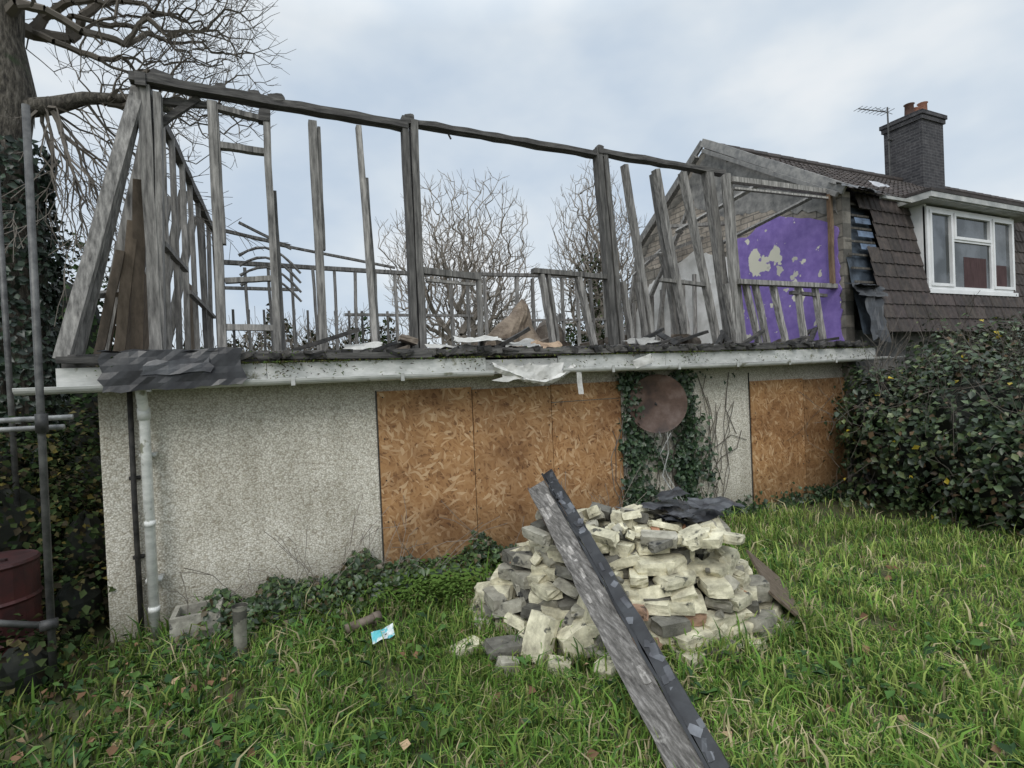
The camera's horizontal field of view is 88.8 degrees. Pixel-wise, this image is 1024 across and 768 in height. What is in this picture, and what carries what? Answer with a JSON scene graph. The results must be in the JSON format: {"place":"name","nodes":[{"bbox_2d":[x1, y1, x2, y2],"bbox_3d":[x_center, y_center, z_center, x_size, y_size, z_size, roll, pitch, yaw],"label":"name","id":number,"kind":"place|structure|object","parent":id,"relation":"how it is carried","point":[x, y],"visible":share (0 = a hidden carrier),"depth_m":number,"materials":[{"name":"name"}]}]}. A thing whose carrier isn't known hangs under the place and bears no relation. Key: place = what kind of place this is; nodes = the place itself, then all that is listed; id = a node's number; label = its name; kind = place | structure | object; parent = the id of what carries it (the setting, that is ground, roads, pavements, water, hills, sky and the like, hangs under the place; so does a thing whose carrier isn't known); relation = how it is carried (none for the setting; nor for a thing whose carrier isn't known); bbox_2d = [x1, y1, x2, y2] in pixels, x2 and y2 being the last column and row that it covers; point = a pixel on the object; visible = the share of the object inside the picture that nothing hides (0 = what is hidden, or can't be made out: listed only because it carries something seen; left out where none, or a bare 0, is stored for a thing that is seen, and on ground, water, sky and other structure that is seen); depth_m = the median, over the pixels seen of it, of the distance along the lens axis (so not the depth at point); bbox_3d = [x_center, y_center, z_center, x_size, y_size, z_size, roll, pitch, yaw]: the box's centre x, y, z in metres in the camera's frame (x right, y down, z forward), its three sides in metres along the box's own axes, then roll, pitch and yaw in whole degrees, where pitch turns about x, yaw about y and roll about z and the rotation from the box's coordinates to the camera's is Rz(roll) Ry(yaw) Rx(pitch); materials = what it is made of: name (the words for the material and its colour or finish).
{"place":"outdoors","nodes":[
{"label":"outdoors","id":0,"kind":"place"},
{"bbox_2d":[0,488,1023,767],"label":"ground","id":1,"kind":"structure","parent":0,"point":[100,628],"depth_m":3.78,"materials":[{"name":"green plant"}]},
{"bbox_2d":[0,549,45,656],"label":"oil drum","id":2,"kind":"object","parent":1,"relation":"on","point":[20,579],"visible":0.68,"depth_m":4.05,"materials":[{"name":"red paint"}]},
{"bbox_2d":[0,103,73,691],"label":"scaffold poles","id":3,"kind":"object","parent":1,"relation":"on","point":[41,419],"visible":0.93,"depth_m":3.82,"materials":[{"name":"grey metal"}]},
{"bbox_2d":[0,396,114,712],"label":"bramble thicket","id":4,"kind":"object","parent":1,"relation":"on","point":[77,519],"visible":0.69,"depth_m":4.84,"materials":[{"name":"green plant"}]},
{"bbox_2d":[49,220,115,459],"bbox_3d":[-8.651,-0.297,9.655,4.217,5.535,3.340,-3,1,-5],"label":"evergreen tree","id":5,"kind":"object","parent":1,"relation":"on","point":[89,400],"visible":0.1,"depth_m":8.97,"materials":[{"name":"green plant"}]},
{"bbox_2d":[0,0,295,581],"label":"ivy clad tree","id":6,"kind":"object","parent":1,"relation":"on","point":[17,88],"visible":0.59,"depth_m":6.21,"materials":[{"name":"brown plant"}]},
{"bbox_2d":[169,597,223,645],"bbox_3d":[-2.731,2.085,4.547,0.370,0.270,0.320,-3,1,-24],"label":"drain gully","id":7,"kind":"object","parent":1,"relation":"on","point":[178,620],"visible":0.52,"depth_m":4.44,"materials":[{"name":"grey concrete"}]},
{"bbox_2d":[231,602,247,658],"bbox_3d":[-2.181,1.990,4.201,0.123,0.424,0.123,-3,1,-24],"label":"standpipe stub","id":8,"kind":"object","parent":1,"relation":"on","point":[239,612],"visible":0.82,"depth_m":4.16,"materials":[{"name":"metal"}]},
{"bbox_2d":[229,308,335,350],"bbox_3d":[-7.891,-0.201,18.468,3.846,4.983,2.815,-3,1,-24],"label":"bare tree","id":9,"kind":"object","parent":1,"relation":"on","point":[269,347],"visible":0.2,"depth_m":18.12,"materials":[{"name":"brown plant"}]},
{"bbox_2d":[153,530,516,665],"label":"wall base weeds","id":10,"kind":"object","parent":1,"relation":"on","point":[267,592],"depth_m":4.95,"materials":[{"name":"green plant"}]},
{"bbox_2d":[299,303,399,349],"bbox_3d":[-6.303,-0.479,20.207,4.089,5.368,3.070,-3,1,-24],"label":"bare tree","id":11,"kind":"object","parent":1,"relation":"on","point":[343,330],"visible":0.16,"depth_m":19.95,"materials":[{"name":"brown plant"}]},
{"bbox_2d":[344,610,381,633],"bbox_3d":[-1.286,2.058,4.512,0.315,0.098,0.099,-3,1,-42],"label":"broken clay pipe","id":12,"kind":"object","parent":1,"relation":"on","point":[371,617],"visible":0.91,"depth_m":4.50,"materials":[{"name":"brown ceramic"}]},
{"bbox_2d":[248,550,501,634],"bbox_3d":[-1.062,1.986,5.130,2.961,0.199,1.314,-3,1,-24],"label":"ivy","id":13,"kind":"object","parent":1,"relation":"on","point":[438,586],"visible":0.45,"depth_m":5.03,"materials":[{"name":"green plant"}]},
{"bbox_2d":[371,623,394,643],"bbox_3d":[-1.033,1.998,4.184,0.180,0.093,0.097,-3,1,-24],"label":"litter packet","id":14,"kind":"object","parent":1,"relation":"on","point":[376,636],"visible":0.96,"depth_m":4.18},
{"bbox_2d":[172,303,624,350],"bbox_3d":[-2.756,-0.534,21.644,26.275,5.314,3.765,-3,1,-25],"label":"distant tree row","id":15,"kind":"object","parent":1,"relation":"on","point":[268,333],"visible":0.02,"depth_m":19.21,"materials":[{"name":"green plant"}]},
{"bbox_2d":[163,466,679,616],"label":"bramble stems","id":16,"kind":"object","parent":1,"relation":"on","point":[339,574],"visible":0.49,"depth_m":5.09,"materials":[{"name":"green plant"}]},
{"bbox_2d":[375,167,539,347],"bbox_3d":[-1.578,-2.549,17.019,5.531,9.180,4.857,-3,1,-24],"label":"bare tree","id":17,"kind":"object","parent":1,"relation":"on","point":[442,324],"visible":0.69,"depth_m":16.68,"materials":[{"name":"brown plant"}]},
{"bbox_2d":[331,316,604,349],"bbox_3d":[-1.912,-0.361,20.576,14.289,4.913,2.612,-3,1,-17],"label":"holly bush","id":18,"kind":"object","parent":1,"relation":"on","point":[390,332],"visible":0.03,"depth_m":19.78,"materials":[{"name":"green plant"}]},
{"bbox_2d":[98,360,842,642],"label":"pebbledash walls","id":19,"kind":"structure","parent":1,"relation":"on","point":[238,472],"depth_m":5.06,"materials":[{"name":"grey concrete"}]},
{"bbox_2d":[127,391,144,638],"bbox_3d":[-3.312,1.154,4.606,0.080,2.220,0.072,-3,1,-24],"label":"dark service pipe","id":20,"kind":"object","parent":19,"relation":"attached to","point":[138,556],"visible":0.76,"depth_m":4.58,"materials":[{"name":"black plastic"}]},
{"bbox_2d":[135,391,164,639],"bbox_3d":[-3.150,1.120,4.534,0.120,2.194,0.336,-3,1,-24],"label":"downpipe","id":21,"kind":"object","parent":19,"relation":"attached to","point":[154,577],"visible":0.94,"depth_m":4.51,"materials":[{"name":"white plastic"}]},
{"bbox_2d":[12,348,905,395],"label":"fascia and gutter","id":22,"kind":"structure","parent":19,"relation":"attached to","point":[72,380],"depth_m":5.47,"materials":[{"name":"white plastic"}]},
{"bbox_2d":[86,341,880,378],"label":"gutter weeds","id":23,"kind":"object","parent":22,"relation":"on","point":[337,360],"visible":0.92,"depth_m":5.52,"materials":[{"name":"green plant"}]},
{"bbox_2d":[55,341,884,368],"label":"eaves deck","id":24,"kind":"structure","parent":19,"relation":"on","point":[77,361],"depth_m":5.68,"materials":[{"name":"grey wood"}]},
{"bbox_2d":[97,347,246,392],"bbox_3d":[-2.909,-0.131,4.532,1.104,0.380,0.427,-3,1,-24],"label":"black plastic sheet","id":25,"kind":"object","parent":24,"relation":"on","point":[130,370],"visible":1,"depth_m":4.35,"materials":[{"name":"black plastic"}]},
{"bbox_2d":[52,84,837,359],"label":"timber studs","id":26,"kind":"object","parent":24,"relation":"on","point":[164,261],"visible":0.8,"depth_m":6.52,"materials":[{"name":"grey wood"}]},
{"bbox_2d":[128,68,725,231],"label":"top plates","id":27,"kind":"object","parent":26,"relation":"on","point":[155,79],"visible":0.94,"depth_m":5.66,"materials":[{"name":"grey wood"}]},
{"bbox_2d":[93,178,835,353],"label":"plywood panels","id":28,"kind":"object","parent":24,"relation":"on","point":[129,274],"visible":0.69,"depth_m":4.95,"materials":[{"name":"wood"}]},
{"bbox_2d":[737,216,844,342],"bbox_3d":[4.880,-1.821,9.474,0.019,2.455,2.242,-3,1,-24],"label":"purple plaster","id":29,"kind":"object","parent":28,"relation":"attached to","point":[781,248],"visible":0.46,"depth_m":9.26,"materials":[{"name":"purple paint"}]},
{"bbox_2d":[96,326,860,360],"bbox_3d":[0.855,-0.534,6.597,9.713,0.394,1.026,-3,1,-24],"label":"eaves debris","id":30,"kind":"object","parent":24,"relation":"on","point":[729,342],"visible":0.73,"depth_m":6.14,"materials":[{"name":"grey wood"}]},
{"bbox_2d":[343,335,658,393],"bbox_3d":[0.200,-0.234,6.120,4.152,0.752,0.714,-3,1,-24],"label":"torn membrane","id":31,"kind":"object","parent":24,"relation":"on","point":[535,373],"visible":0.91,"depth_m":5.87,"materials":[{"name":"white plastic"}]},
{"bbox_2d":[397,299,781,348],"bbox_3d":[1.438,-0.815,7.760,6.596,0.852,2.354,-3,1,-24],"label":"debris heap","id":32,"kind":"object","parent":24,"relation":"on","point":[517,319],"visible":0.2,"depth_m":7.01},
{"bbox_2d":[375,373,842,560],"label":"board edges and screws","id":33,"kind":"object","parent":19,"relation":"attached to","point":[550,461],"visible":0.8,"depth_m":5.92,"materials":[{"name":"brown wood"}]},
{"bbox_2d":[376,377,847,565],"bbox_3d":[2.041,0.908,7.016,7.490,1.990,0.026,-3,1,-24],"label":"osb boarding","id":34,"kind":"object","parent":19,"relation":"attached to","point":[431,451],"visible":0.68,"depth_m":6.12,"materials":[{"name":"brown wood"}]},
{"bbox_2d":[628,374,687,500],"bbox_3d":[1.902,0.833,6.747,0.747,1.923,0.271,-2,1,13],"label":"satellite dish","id":35,"kind":"object","parent":19,"relation":"attached to","point":[664,402],"visible":0.99,"depth_m":6.73,"materials":[{"name":"metal"}]},
{"bbox_2d":[447,284,540,345],"bbox_3d":[-0.453,-1.115,21.714,4.786,6.114,3.262,-3,1,-24],"label":"bare tree","id":36,"kind":"object","parent":1,"relation":"on","point":[505,314],"visible":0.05,"depth_m":21.34,"materials":[{"name":"brown plant"}]},
{"bbox_2d":[0,542,1000,766],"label":"fallen leaves","id":37,"kind":"object","parent":1,"relation":"on","point":[113,750],"visible":0.52,"depth_m":3.41,"materials":[{"name":"brown plant"}]},
{"bbox_2d":[0,539,1023,767],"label":"broadleaf weeds","id":38,"kind":"object","parent":1,"relation":"on","point":[58,750],"visible":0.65,"depth_m":3.38,"materials":[{"name":"green plant"}]},
{"bbox_2d":[545,159,646,343],"bbox_3d":[3.426,-3.421,19.604,4.962,10.404,3.778,-3,1,-24],"label":"bare tree","id":39,"kind":"object","parent":1,"relation":"on","point":[594,260],"visible":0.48,"depth_m":19.18,"materials":[{"name":"brown plant"}]},
{"bbox_2d":[449,487,808,681],"bbox_3d":[0.985,1.578,4.509,2.942,1.098,1.959,-2,1,9],"label":"rubble pile","id":40,"kind":"object","parent":1,"relation":"on","point":[676,565],"visible":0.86,"depth_m":4.18,"materials":[{"name":"beige stone"}]},
{"bbox_2d":[527,469,731,767],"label":"fallen roof timber","id":41,"kind":"object","parent":40,"relation":"on","point":[642,666],"visible":1,"depth_m":3.22,"materials":[{"name":"grey wood"}]},
{"bbox_2d":[611,362,869,522],"bbox_3d":[3.540,0.835,7.573,4.923,2.225,0.261,-3,1,-24],"label":"wall ivy","id":42,"kind":"object","parent":1,"relation":"on","point":[690,465],"depth_m":7.05,"materials":[{"name":"green plant"}]},
{"bbox_2d":[634,148,859,492],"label":"blockwork gable","id":43,"kind":"structure","parent":1,"relation":"on","point":[842,220],"depth_m":8.48,"materials":[{"name":"grey concrete"}]},
{"bbox_2d":[636,251,728,343],"bbox_3d":[3.764,-1.733,11.992,0.017,2.325,3.350,-3,1,-24],"label":"white plaster","id":44,"kind":"object","parent":43,"relation":"attached to","point":[687,266],"visible":0.17,"depth_m":11.49,"materials":[{"name":"white paint"}]},
{"bbox_2d":[644,200,781,268],"bbox_3d":[4.072,-3.396,11.134,0.005,1.531,4.151,-3,1,-24],"label":"exposed brick","id":45,"kind":"object","parent":43,"relation":"attached to","point":[745,221],"visible":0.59,"depth_m":11.29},
{"bbox_2d":[640,139,847,237],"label":"verge boards","id":46,"kind":"object","parent":43,"relation":"on","point":[793,174],"visible":0.87,"depth_m":9.55,"materials":[{"name":"grey wood"}]},
{"bbox_2d":[689,154,837,216],"bbox_3d":[4.540,-3.791,10.035,0.009,2.108,3.439,-3,1,-24],"label":"grey render coat","id":47,"kind":"object","parent":43,"relation":"attached to","point":[750,202],"visible":0.48,"depth_m":10.01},
{"bbox_2d":[846,202,894,333],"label":"exposed battens","id":48,"kind":"object","parent":43,"relation":"attached to","point":[861,270],"visible":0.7,"depth_m":8.58,"materials":[{"name":"grey wood"}]},
{"bbox_2d":[787,291,1023,544],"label":"overgrown bush","id":49,"kind":"object","parent":1,"relation":"on","point":[952,426],"visible":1,"depth_m":6.92,"materials":[{"name":"green plant"}]},
{"bbox_2d":[855,295,1023,490],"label":"rendered walls","id":50,"kind":"structure","parent":1,"relation":"on","point":[859,334],"depth_m":9.14,"materials":[{"name":"grey paint"}]},
{"bbox_2d":[810,169,1023,329],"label":"roof boarding","id":51,"kind":"object","parent":50,"relation":"on","point":[857,322],"depth_m":8.98,"materials":[{"name":"black wood"}]},
{"bbox_2d":[754,154,926,197],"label":"roof tiles","id":52,"kind":"object","parent":51,"relation":"on","point":[898,188],"visible":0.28,"depth_m":10.91,"materials":[{"name":"tile"}]},
{"bbox_2d":[866,180,889,186],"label":"lead flashing sheets","id":53,"kind":"object","parent":52,"relation":"attached to","point":[877,184],"visible":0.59,"depth_m":8.54,"materials":[{"name":"silver metal"}]},
{"bbox_2d":[721,143,1023,203],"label":"ridge tiles","id":54,"kind":"object","parent":51,"relation":"on","point":[793,159],"visible":0.36,"depth_m":12.74,"materials":[{"name":"tile"}]},
{"bbox_2d":[879,108,947,188],"bbox_3d":[10.632,-5.745,13.813,1.090,2.540,1.040,-3,1,-24],"label":"chimney stack","id":55,"kind":"object","parent":51,"relation":"on","point":[917,150],"visible":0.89,"depth_m":13.45,"materials":[{"name":"brick"}]},
{"bbox_2d":[854,106,894,175],"bbox_3d":[9.591,-6.381,13.695,1.000,1.905,0.428,-3,1,-11],"label":"tv aerial","id":56,"kind":"object","parent":55,"relation":"attached to","point":[881,111],"visible":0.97,"depth_m":13.77,"materials":[{"name":"grey metal"}]},
{"bbox_2d":[903,101,927,115],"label":"chimney pots","id":57,"kind":"object","parent":55,"relation":"on","point":[909,108],"visible":0.44,"depth_m":13.65,"materials":[{"name":"ceramic"}]},
{"bbox_2d":[854,193,1023,331],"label":"mansard tiles","id":58,"kind":"object","parent":50,"relation":"on","point":[908,267],"visible":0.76,"depth_m":8.91,"materials":[{"name":"tile"}]},
{"bbox_2d":[829,182,890,341],"bbox_3d":[5.723,-2.000,8.452,1.198,2.697,0.587,-3,1,-24],"label":"torn roofing felt","id":59,"kind":"object","parent":58,"relation":"attached to","point":[874,301],"visible":0.97,"depth_m":8.22,"materials":[{"name":"black plastic"}]},
{"bbox_2d":[909,204,1018,296],"bbox_3d":[8.394,-2.418,9.708,2.910,1.580,0.370,-3,1,-24],"label":"dormer window frame","id":60,"kind":"object","parent":50,"relation":"on","point":[921,217],"visible":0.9,"depth_m":9.30,"materials":[{"name":"white plastic"}]},
{"bbox_2d":[932,214,1010,288],"bbox_3d":[8.444,-2.414,9.595,2.770,1.330,0.004,-3,1,-24],"label":"dormer glass","id":61,"kind":"object","parent":60,"relation":"in","point":[970,228],"visible":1,"depth_m":9.48,"materials":[{"name":"glass"}]},
{"bbox_2d":[25,0,1023,350],"label":"sky","id":62,"kind":"structure","parent":0,"point":[654,78],"materials":[{"name":"grey"}]},
{"bbox_2d":[568,282,630,339],"bbox_3d":[4.529,-1.532,24.073,4.841,6.442,3.307,-3,1,-24],"label":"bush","id":63,"kind":"object","parent":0,"point":[604,329],"visible":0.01,"depth_m":23.66,"materials":[{"name":"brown plant"}]},
{"bbox_2d":[879,190,1023,222],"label":"dormer fascia","id":64,"kind":"structure","parent":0,"point":[963,203],"depth_m":9.17,"materials":[{"name":"white plastic"}]},
{"bbox_2d":[901,187,1023,206],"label":"dormer roof","id":65,"kind":"structure","parent":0,"point":[960,194],"depth_m":9.01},
{"bbox_2d":[964,257,1006,287],"bbox_3d":[8.873,-2.064,9.779,1.470,0.550,0.001,-3,1,-24],"label":"dormer curtain","id":66,"kind":"object","parent":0,"point":[975,275],"visible":1,"depth_m":9.68,"materials":[{"name":"brown fabric"}]}
]}

